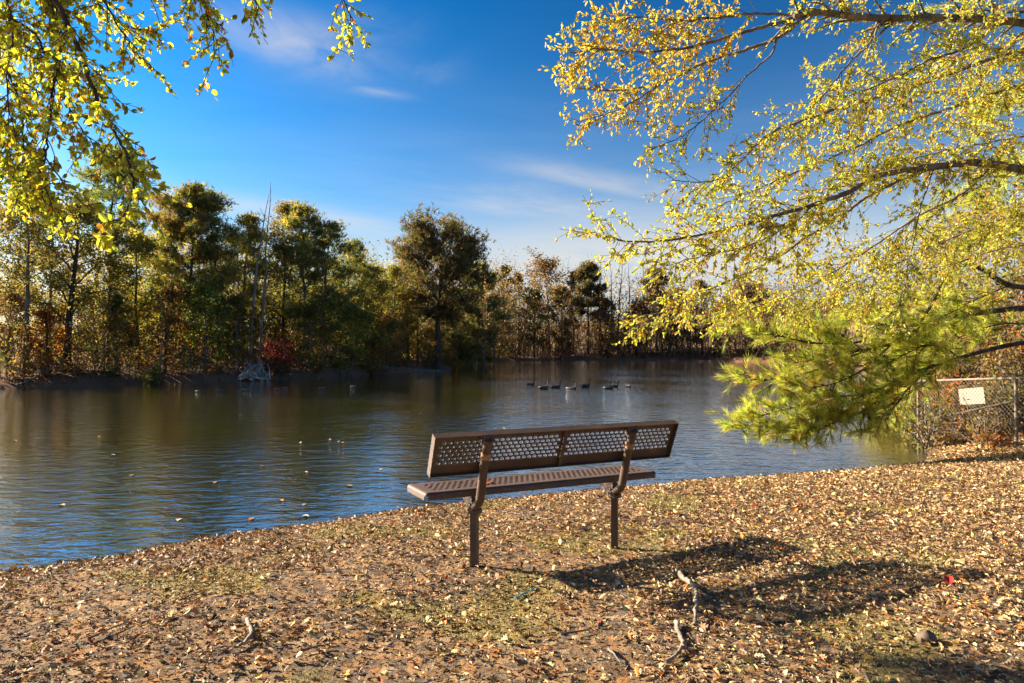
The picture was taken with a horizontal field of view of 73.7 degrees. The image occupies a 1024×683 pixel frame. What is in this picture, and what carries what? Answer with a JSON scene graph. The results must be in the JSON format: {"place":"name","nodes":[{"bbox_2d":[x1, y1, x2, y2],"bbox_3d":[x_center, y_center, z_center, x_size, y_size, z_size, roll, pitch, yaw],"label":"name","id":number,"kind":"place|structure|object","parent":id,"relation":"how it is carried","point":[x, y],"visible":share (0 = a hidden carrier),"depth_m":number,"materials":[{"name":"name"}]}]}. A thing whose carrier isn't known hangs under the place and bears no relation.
{"place":"outdoors","nodes":[
{"label":"outdoors","id":0,"kind":"place"},
{"bbox_2d":[0,360,935,570],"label":"water","id":1,"kind":"structure","parent":0,"point":[177,450],"depth_m":12.67,"materials":[{"name":"blue liquid"}]},
{"bbox_2d":[0,297,1023,682],"bbox_3d":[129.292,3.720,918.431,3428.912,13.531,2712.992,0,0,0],"label":"ground","id":2,"kind":"structure","parent":0,"point":[418,641],"depth_m":3.73,"materials":[{"name":"soil"}]},
{"bbox_2d":[0,162,32,307],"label":"broadleaf tree","id":3,"kind":"object","parent":2,"relation":"on","point":[2,211],"visible":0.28,"depth_m":32.71,"materials":[{"name":"green plant"}]},
{"bbox_2d":[0,284,39,375],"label":"young tree","id":4,"kind":"object","parent":2,"relation":"on","point":[11,312],"visible":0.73,"depth_m":31.44,"materials":[{"name":"green plant"}]},
{"bbox_2d":[2,354,40,380],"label":"shrub","id":5,"kind":"object","parent":2,"relation":"on","point":[13,377],"visible":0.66,"depth_m":30.17,"materials":[{"name":"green plant"}]},
{"bbox_2d":[0,176,57,360],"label":"broadleaf tree","id":6,"kind":"object","parent":2,"relation":"on","point":[1,260],"visible":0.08,"depth_m":34.37,"materials":[{"name":"green plant"}]},
{"bbox_2d":[17,359,54,385],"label":"fallen branch","id":7,"kind":"object","parent":2,"relation":"on","point":[29,380],"visible":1,"depth_m":29.70,"materials":[{"name":"wood"}]},
{"bbox_2d":[30,351,56,376],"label":"shrub","id":8,"kind":"object","parent":2,"relation":"on","point":[50,360],"visible":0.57,"depth_m":30.66,"materials":[{"name":"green plant"}]},
{"bbox_2d":[0,191,87,375],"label":"broadleaf tree","id":9,"kind":"object","parent":2,"relation":"on","point":[25,274],"visible":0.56,"depth_m":31.09,"materials":[{"name":"green plant"}]},
{"bbox_2d":[22,303,67,367],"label":"young tree","id":10,"kind":"object","parent":2,"relation":"on","point":[45,315],"visible":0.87,"depth_m":31.27,"materials":[{"name":"green plant"}]},
{"bbox_2d":[3,196,98,366],"bbox_3d":[-23.212,-2.987,34.173,3.847,9.138,4.670,0,0,-21],"label":"broadleaf tree","id":11,"kind":"object","parent":2,"relation":"on","point":[50,294],"visible":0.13,"depth_m":34.11,"materials":[{"name":"green plant"}]},
{"bbox_2d":[0,191,141,371],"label":"broadleaf tree","id":12,"kind":"object","parent":2,"relation":"on","point":[72,295],"visible":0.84,"depth_m":32.20,"materials":[{"name":"green plant"}]},
{"bbox_2d":[64,358,97,375],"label":"shrub","id":13,"kind":"object","parent":2,"relation":"on","point":[80,367],"visible":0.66,"depth_m":31.44,"materials":[{"name":"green plant"}]},
{"bbox_2d":[89,270,110,369],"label":"bare tree","id":14,"kind":"object","parent":2,"relation":"on","point":[103,317],"visible":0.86,"depth_m":32.78,"materials":[{"name":"brown plant"}]},
{"bbox_2d":[89,352,124,376],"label":"shrub","id":15,"kind":"object","parent":2,"relation":"on","point":[115,368],"visible":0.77,"depth_m":32.17,"materials":[{"name":"green plant"}]},
{"bbox_2d":[63,221,157,365],"bbox_3d":[-20.177,-2.276,34.618,4.683,7.861,3.231,0,0,0],"label":"broadleaf tree","id":16,"kind":"object","parent":2,"relation":"on","point":[116,231],"visible":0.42,"depth_m":34.39,"materials":[{"name":"green plant"}]},
{"bbox_2d":[60,140,165,325],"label":"pine tree","id":17,"kind":"object","parent":2,"relation":"on","point":[103,194],"visible":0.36,"depth_m":43.40,"materials":[{"name":"green plant"}]},
{"bbox_2d":[84,290,156,364],"bbox_3d":[-19.174,-0.419,33.330,3.045,4.289,2.402,0,0,-17],"label":"young tree","id":18,"kind":"object","parent":2,"relation":"on","point":[114,303],"visible":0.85,"depth_m":33.15,"materials":[{"name":"green plant"}]},
{"bbox_2d":[95,224,180,370],"bbox_3d":[-19.050,-2.070,34.638,4.711,7.705,4.348,0,0,0],"label":"broadleaf tree","id":19,"kind":"object","parent":2,"relation":"on","point":[144,243],"visible":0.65,"depth_m":34.65,"materials":[{"name":"green plant"}]},
{"bbox_2d":[131,360,166,383],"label":"shrub","id":20,"kind":"object","parent":2,"relation":"on","point":[154,374],"visible":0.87,"depth_m":32.95,"materials":[{"name":"green plant"}]},
{"bbox_2d":[152,303,167,373],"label":"bare tree","id":21,"kind":"object","parent":2,"relation":"on","point":[162,334],"visible":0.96,"depth_m":33.89,"materials":[{"name":"brown plant"}]},
{"bbox_2d":[136,276,190,371],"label":"young tree","id":22,"kind":"object","parent":2,"relation":"on","point":[169,293],"visible":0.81,"depth_m":34.80,"materials":[{"name":"green plant"}]},
{"bbox_2d":[115,192,216,363],"bbox_3d":[-19.123,-3.435,37.926,5.278,9.977,5.408,0,-1,-41],"label":"pine tree","id":23,"kind":"object","parent":2,"relation":"on","point":[161,216],"visible":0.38,"depth_m":37.47,"materials":[{"name":"green plant"}]},
{"bbox_2d":[0,0,372,252],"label":"hanging tree","id":24,"kind":"object","parent":2,"relation":"on","point":[34,185],"visible":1,"depth_m":4.42,"materials":[{"name":"green plant"}]},
{"bbox_2d":[170,342,217,377],"bbox_3d":[-16.009,0.929,34.228,2.148,1.772,1.818,0,-1,-34],"label":"shrub","id":25,"kind":"object","parent":2,"relation":"on","point":[192,370],"visible":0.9,"depth_m":34.22,"materials":[{"name":"plant"}]},
{"bbox_2d":[147,180,249,366],"bbox_3d":[-17.705,-3.650,37.965,5.514,10.778,5.657,0,0,0],"label":"pine tree","id":26,"kind":"object","parent":2,"relation":"on","point":[193,194],"visible":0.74,"depth_m":37.35,"materials":[{"name":"green plant"}]},
{"bbox_2d":[177,280,233,370],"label":"young tree","id":27,"kind":"object","parent":2,"relation":"on","point":[202,289],"visible":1,"depth_m":35.47,"materials":[{"name":"green plant"}]},
{"bbox_2d":[163,188,252,361],"bbox_3d":[-17.493,-3.548,38.736,4.708,10.449,4.751,0,0,0],"label":"pine tree","id":28,"kind":"object","parent":2,"relation":"on","point":[230,251],"visible":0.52,"depth_m":38.39,"materials":[{"name":"green plant"}]},
{"bbox_2d":[0,210,434,358],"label":"background wood","id":29,"kind":"object","parent":2,"relation":"on","point":[271,316],"visible":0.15,"depth_m":45.79,"materials":[{"name":"green plant"}]},
{"bbox_2d":[207,357,231,373],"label":"shrub","id":30,"kind":"object","parent":2,"relation":"on","point":[220,370],"visible":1,"depth_m":35.23,"materials":[{"name":"green plant"}]},
{"bbox_2d":[0,299,468,387],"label":"undergrowth","id":31,"kind":"object","parent":2,"relation":"on","point":[389,361],"visible":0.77,"depth_m":34.36,"materials":[{"name":"brown plant"}]},
{"bbox_2d":[213,293,265,368],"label":"young tree","id":32,"kind":"object","parent":2,"relation":"on","point":[237,302],"visible":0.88,"depth_m":36.82,"materials":[{"name":"green plant"}]},
{"bbox_2d":[232,617,253,648],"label":"fallen branch","id":33,"kind":"object","parent":2,"relation":"on","point":[251,631],"visible":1,"depth_m":3.26,"materials":[{"name":"beige wood"}]},
{"bbox_2d":[236,354,270,380],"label":"dead branches","id":34,"kind":"object","parent":2,"relation":"on","point":[250,374],"visible":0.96,"depth_m":35.85,"materials":[{"name":"grey wood"}]},
{"bbox_2d":[219,211,293,357],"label":"pine tree","id":35,"kind":"object","parent":2,"relation":"on","point":[248,221],"visible":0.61,"depth_m":41.45,"materials":[{"name":"green plant"}]},
{"bbox_2d":[245,196,268,365],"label":"bare tree","id":36,"kind":"object","parent":2,"relation":"on","point":[254,296],"visible":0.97,"depth_m":37.37,"materials":[{"name":"grey plant"}]},
{"bbox_2d":[257,182,273,365],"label":"bare tree","id":37,"kind":"object","parent":2,"relation":"on","point":[262,316],"visible":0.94,"depth_m":38.36,"materials":[{"name":"grey plant"}]},
{"bbox_2d":[242,334,297,373],"bbox_3d":[-13.195,0.796,38.282,2.280,2.426,3.562,0,-1,28],"label":"shrub","id":38,"kind":"object","parent":2,"relation":"on","point":[280,356],"visible":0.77,"depth_m":38.18,"materials":[{"name":"red plant"}]},
{"bbox_2d":[265,339,290,369],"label":"shrub","id":39,"kind":"object","parent":2,"relation":"on","point":[272,345],"visible":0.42,"depth_m":38.46,"materials":[{"name":"red plant"}]},
{"bbox_2d":[248,197,318,364],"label":"broadleaf tree","id":40,"kind":"object","parent":2,"relation":"on","point":[281,210],"visible":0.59,"depth_m":42.30,"materials":[{"name":"green plant"}]},
{"bbox_2d":[279,297,339,368],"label":"young tree","id":41,"kind":"object","parent":2,"relation":"on","point":[312,310],"visible":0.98,"depth_m":40.33,"materials":[{"name":"green plant"}]},
{"bbox_2d":[261,199,361,366],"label":"pine tree","id":42,"kind":"object","parent":2,"relation":"on","point":[302,245],"visible":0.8,"depth_m":41.87,"materials":[{"name":"green plant"}]},
{"bbox_2d":[303,357,327,372],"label":"shrub","id":43,"kind":"object","parent":2,"relation":"on","point":[318,367],"visible":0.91,"depth_m":39.86,"materials":[{"name":"green plant"}]},
{"bbox_2d":[278,215,368,361],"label":"pine tree","id":44,"kind":"object","parent":2,"relation":"on","point":[336,236],"visible":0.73,"depth_m":42.39,"materials":[{"name":"green plant"}]},
{"bbox_2d":[326,351,350,368],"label":"shrub","id":45,"kind":"object","parent":2,"relation":"on","point":[343,364],"visible":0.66,"depth_m":41.95,"materials":[{"name":"green plant"}]},
{"bbox_2d":[318,303,377,366],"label":"young tree","id":46,"kind":"object","parent":2,"relation":"on","point":[359,350],"visible":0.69,"depth_m":43.69,"materials":[{"name":"green plant"}]},
{"bbox_2d":[320,235,393,360],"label":"pine tree","id":47,"kind":"object","parent":2,"relation":"on","point":[354,258],"visible":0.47,"depth_m":45.89,"materials":[{"name":"green plant"}]},
{"bbox_2d":[331,257,405,357],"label":"pine tree","id":48,"kind":"object","parent":2,"relation":"on","point":[381,290],"visible":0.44,"depth_m":47.26,"materials":[{"name":"green plant"}]},
{"bbox_2d":[367,306,412,365],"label":"young tree","id":49,"kind":"object","parent":2,"relation":"on","point":[386,315],"visible":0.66,"depth_m":47.61,"materials":[{"name":"green plant"}]},
{"bbox_2d":[371,260,420,348],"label":"broadleaf tree","id":50,"kind":"object","parent":2,"relation":"on","point":[393,274],"visible":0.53,"depth_m":51.50,"materials":[{"name":"green plant"}]},
{"bbox_2d":[370,364,448,371],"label":"fallen log","id":51,"kind":"object","parent":2,"relation":"on","point":[416,370],"visible":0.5,"depth_m":48.75,"materials":[{"name":"brown wood"}]},
{"bbox_2d":[393,253,430,359],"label":"broadleaf tree","id":52,"kind":"object","parent":2,"relation":"on","point":[407,312],"visible":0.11,"depth_m":58.19,"materials":[{"name":"green plant"}]},
{"bbox_2d":[401,279,435,357],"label":"broadleaf tree","id":53,"kind":"object","parent":2,"relation":"on","point":[428,323],"visible":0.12,"depth_m":60.17,"materials":[{"name":"green plant"}]},
{"bbox_2d":[384,200,496,369],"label":"broadleaf tree","id":54,"kind":"object","parent":2,"relation":"on","point":[426,240],"visible":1,"depth_m":50.66,"materials":[{"name":"foliage"},{"name":"bark"}]},
{"bbox_2d":[419,285,490,366],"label":"cedar tree","id":55,"kind":"object","parent":2,"relation":"on","point":[456,335],"visible":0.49,"depth_m":61.95,"materials":[{"name":"green plant"}]},
{"bbox_2d":[456,302,501,364],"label":"pine tree","id":56,"kind":"object","parent":2,"relation":"on","point":[474,318],"visible":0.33,"depth_m":66.53,"materials":[{"name":"green plant"}]},
{"bbox_2d":[461,261,514,362],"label":"pine tree","id":57,"kind":"object","parent":2,"relation":"on","point":[492,305],"visible":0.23,"depth_m":69.75,"materials":[{"name":"green plant"}]},
{"bbox_2d":[477,283,498,365],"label":"bare tree","id":58,"kind":"object","parent":2,"relation":"on","point":[488,315],"visible":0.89,"depth_m":64.62,"materials":[{"name":"brown plant"}]},
{"bbox_2d":[3,468,1007,682],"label":"moss","id":59,"kind":"object","parent":2,"relation":"on","point":[490,504],"visible":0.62,"depth_m":4.23,"materials":[{"name":"green plant"}]},
{"bbox_2d":[492,264,522,348],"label":"broadleaf tree","id":60,"kind":"object","parent":2,"relation":"on","point":[503,274],"visible":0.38,"depth_m":89.59,"materials":[{"name":"beige plant"}]},
{"bbox_2d":[0,423,1023,682],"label":"leaf litter","id":61,"kind":"object","parent":2,"relation":"on","point":[956,459],"visible":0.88,"depth_m":4.29,"materials":[{"name":"brown plant"}]},
{"bbox_2d":[675,567,698,625],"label":"fallen branch","id":62,"kind":"object","parent":61,"relation":"on","point":[681,576],"visible":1,"depth_m":3.77,"materials":[{"name":"grey wood"}]},
{"bbox_2d":[500,271,533,352],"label":"broadleaf tree","id":63,"kind":"object","parent":2,"relation":"on","point":[518,280],"visible":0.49,"depth_m":91.73,"materials":[{"name":"brown plant"}]},
{"bbox_2d":[519,286,554,356],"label":"broadleaf tree","id":64,"kind":"object","parent":2,"relation":"on","point":[533,304],"visible":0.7,"depth_m":90.79,"materials":[{"name":"brown plant"}]},
{"bbox_2d":[407,420,678,566],"bbox_3d":[0.243,1.062,4.673,1.806,1.012,0.625,0,-1,-25],"label":"park bench","id":65,"kind":"object","parent":2,"relation":"on","point":[613,484],"visible":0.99,"depth_m":4.50,"materials":[{"name":"brown metal"}]},
{"bbox_2d":[517,245,575,352],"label":"broadleaf tree","id":66,"kind":"object","parent":2,"relation":"on","point":[540,263],"visible":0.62,"depth_m":96.54,"materials":[{"name":"green plant"}]},
{"bbox_2d":[543,282,576,359],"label":"broadleaf tree","id":67,"kind":"object","parent":2,"relation":"on","point":[562,297],"visible":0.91,"depth_m":90.71,"materials":[{"name":"brown plant"}]},
{"bbox_2d":[562,271,590,353],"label":"broadleaf tree","id":68,"kind":"object","parent":2,"relation":"on","point":[571,282],"visible":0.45,"depth_m":94.91,"materials":[{"name":"brown plant"}]},
{"bbox_2d":[570,259,609,353],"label":"pine tree","id":69,"kind":"object","parent":2,"relation":"on","point":[586,276],"visible":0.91,"depth_m":92.89,"materials":[{"name":"green plant"}]},
{"bbox_2d":[589,293,618,357],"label":"broadleaf tree","id":70,"kind":"object","parent":2,"relation":"on","point":[605,306],"visible":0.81,"depth_m":91.89,"materials":[{"name":"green plant"}]},
{"bbox_2d":[613,297,658,355],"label":"broadleaf tree","id":71,"kind":"object","parent":2,"relation":"on","point":[632,314],"visible":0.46,"depth_m":90.71,"materials":[{"name":"green plant"}]},
{"bbox_2d":[636,266,674,350],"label":"pine tree","id":72,"kind":"object","parent":2,"relation":"on","point":[664,283],"visible":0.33,"depth_m":94.43,"materials":[{"name":"green plant"}]},
{"bbox_2d":[423,218,924,364],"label":"distant thicket","id":73,"kind":"object","parent":2,"relation":"on","point":[744,344],"visible":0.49,"depth_m":88.29,"materials":[{"name":"brown plant"}]},
{"bbox_2d":[665,619,685,662],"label":"fallen branch","id":74,"kind":"object","parent":2,"relation":"on","point":[680,637],"visible":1,"depth_m":3.15,"materials":[{"name":"beige wood"}]},
{"bbox_2d":[660,287,697,353],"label":"broadleaf tree","id":75,"kind":"object","parent":2,"relation":"on","point":[688,337],"visible":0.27,"depth_m":91.71,"materials":[{"name":"plant"}]},
{"bbox_2d":[678,279,714,353],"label":"broadleaf tree","id":76,"kind":"object","parent":2,"relation":"on","point":[700,284],"visible":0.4,"depth_m":90.00,"materials":[{"name":"yellow plant"}]},
{"bbox_2d":[707,296,735,355],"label":"broadleaf tree","id":77,"kind":"object","parent":2,"relation":"on","point":[716,305],"visible":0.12,"depth_m":87.72,"materials":[{"name":"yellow plant"}]},
{"bbox_2d":[722,280,780,351],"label":"broadleaf tree","id":78,"kind":"object","parent":2,"relation":"on","point":[749,293],"visible":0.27,"depth_m":86.43,"materials":[{"name":"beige plant"}]},
{"bbox_2d":[753,302,784,349],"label":"broadleaf tree","id":79,"kind":"object","parent":2,"relation":"on","point":[768,323],"visible":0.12,"depth_m":83.53,"materials":[{"name":"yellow plant"}]},
{"bbox_2d":[538,0,1023,346],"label":"oak tree","id":80,"kind":"object","parent":2,"relation":"on","point":[992,21],"visible":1,"depth_m":6.60,"materials":[{"name":"yellow plant"}]},
{"bbox_2d":[703,0,1023,454],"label":"pine tree","id":81,"kind":"object","parent":2,"relation":"on","point":[827,412],"visible":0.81,"depth_m":9.94,"materials":[{"name":"green plant"}]},
{"bbox_2d":[868,244,928,361],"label":"broadleaf tree","id":82,"kind":"object","parent":2,"relation":"on","point":[894,275],"visible":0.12,"depth_m":44.18,"materials":[{"name":"yellow plant"}]},
{"bbox_2d":[877,367,952,438],"bbox_3d":[7.755,1.184,13.160,1.339,1.636,2.281,0,-1,34],"label":"shrub","id":83,"kind":"object","parent":2,"relation":"on","point":[904,425],"visible":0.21,"depth_m":12.95,"materials":[{"name":"green plant"}]},
{"bbox_2d":[887,381,965,450],"bbox_3d":[7.245,1.403,12.080,1.379,1.442,1.536,0,-1,28],"label":"shrub","id":84,"kind":"object","parent":2,"relation":"on","point":[920,445],"visible":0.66,"depth_m":11.91,"materials":[{"name":"green plant"}]},
{"bbox_2d":[916,630,936,644],"bbox_3d":[1.965,1.403,3.230,0.090,0.077,0.078,0,0,0],"label":"stone","id":85,"kind":"object","parent":2,"relation":"on","point":[927,635],"visible":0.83,"depth_m":3.21,"materials":[{"name":"beige stone"}]},
{"bbox_2d":[882,218,977,318],"bbox_3d":[18.590,-1.691,30.076,3.962,7.352,4.931,0,0,-20],"label":"broadleaf tree","id":86,"kind":"object","parent":2,"relation":"on","point":[922,242],"visible":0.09,"depth_m":30.05,"materials":[{"name":"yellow plant"}]},
{"bbox_2d":[914,411,970,446],"bbox_3d":[7.393,1.530,11.488,1.014,0.726,0.592,0,0,14],"label":"shrub","id":87,"kind":"object","parent":2,"relation":"on","point":[950,434],"visible":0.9,"depth_m":11.49,"materials":[{"name":"brown plant"}]},
{"bbox_2d":[865,204,1023,337],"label":"broadleaf tree","id":88,"kind":"object","parent":2,"relation":"on","point":[969,287],"visible":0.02,"depth_m":19.93,"materials":[{"name":"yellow plant"}]},
{"bbox_2d":[914,357,984,429],"bbox_3d":[8.211,1.092,12.344,1.660,1.710,1.677,0,0,0],"label":"shrub","id":89,"kind":"object","parent":2,"relation":"on","point":[950,392],"visible":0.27,"depth_m":12.48,"materials":[{"name":"brown plant"}]},
{"bbox_2d":[887,283,1023,390],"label":"shrub","id":90,"kind":"object","parent":2,"relation":"on","point":[997,303],"visible":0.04,"depth_m":15.06,"materials":[{"name":"plant"}]},
{"bbox_2d":[891,182,1022,308],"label":"broadleaf tree","id":91,"kind":"object","parent":2,"relation":"on","point":[982,196],"visible":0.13,"depth_m":21.97,"materials":[{"name":"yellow plant"}]},
{"bbox_2d":[903,293,1021,419],"bbox_3d":[9.227,0.373,14.243,2.251,2.719,2.475,0,0,0],"label":"shrub","id":92,"kind":"object","parent":2,"relation":"on","point":[1017,328],"visible":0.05,"depth_m":13.85,"materials":[{"name":"green plant"}]},
{"bbox_2d":[911,306,1020,387],"bbox_3d":[8.881,0.546,13.323,2.185,2.502,2.068,0,-1,-31],"label":"shrub","id":93,"kind":"object","parent":2,"relation":"on","point":[980,370],"visible":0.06,"depth_m":13.02,"materials":[{"name":"green plant"}]},
{"bbox_2d":[917,373,1023,445],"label":"chain link fence","id":94,"kind":"object","parent":2,"relation":"on","point":[1016,377],"visible":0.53,"depth_m":11.04,"materials":[{"name":"galvanised steel"}]},
{"bbox_2d":[958,387,985,404],"bbox_3d":[7.614,0.907,11.315,0.006,0.335,0.597,0,0,-5],"label":"sign","id":95,"kind":"object","parent":94,"relation":"attached to","point":[976,392],"visible":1,"depth_m":11.29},
{"bbox_2d":[920,239,1023,386],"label":"broadleaf tree","id":96,"kind":"object","parent":2,"relation":"on","point":[1007,276],"visible":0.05,"depth_m":15.99,"materials":[{"name":"yellow plant"}]},
{"bbox_2d":[922,322,1023,427],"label":"shrub","id":97,"kind":"object","parent":2,"relation":"on","point":[975,359],"visible":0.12,"depth_m":12.68,"materials":[{"name":"brown plant"}]},
{"bbox_2d":[929,198,1023,328],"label":"broadleaf tree","id":98,"kind":"object","parent":2,"relation":"on","point":[1002,253],"visible":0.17,"depth_m":20.14,"materials":[{"name":"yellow plant"}]},
{"bbox_2d":[935,392,1023,446],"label":"shrub","id":99,"kind":"object","parent":2,"relation":"on","point":[986,415],"visible":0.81,"depth_m":10.68,"materials":[{"name":"brown plant"}]},
{"bbox_2d":[936,383,1023,433],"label":"shrub","id":100,"kind":"object","parent":2,"relation":"on","point":[968,417],"visible":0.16,"depth_m":12.05,"materials":[{"name":"brown plant"}]},
{"bbox_2d":[939,365,1023,435],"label":"shrub","id":101,"kind":"object","parent":2,"relation":"on","point":[993,390],"visible":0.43,"depth_m":11.52,"materials":[{"name":"brown plant"}]},
{"bbox_2d":[954,331,1023,432],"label":"shrub","id":102,"kind":"object","parent":2,"relation":"on","point":[1014,352],"visible":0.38,"depth_m":11.66,"materials":[{"name":"brown plant"}]},
{"bbox_2d":[957,263,1023,428],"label":"shrub","id":103,"kind":"object","parent":2,"relation":"on","point":[1013,337],"visible":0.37,"depth_m":12.40,"materials":[{"name":"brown plant"}]},
{"bbox_2d":[966,421,1020,448],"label":"shrub","id":104,"kind":"object","parent":2,"relation":"on","point":[1001,442],"visible":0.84,"depth_m":10.54,"materials":[{"name":"brown plant"}]},
{"bbox_2d":[0,0,1023,326],"label":"sky","id":105,"kind":"structure","parent":0,"point":[449,104],"materials":[{"name":"blue"}]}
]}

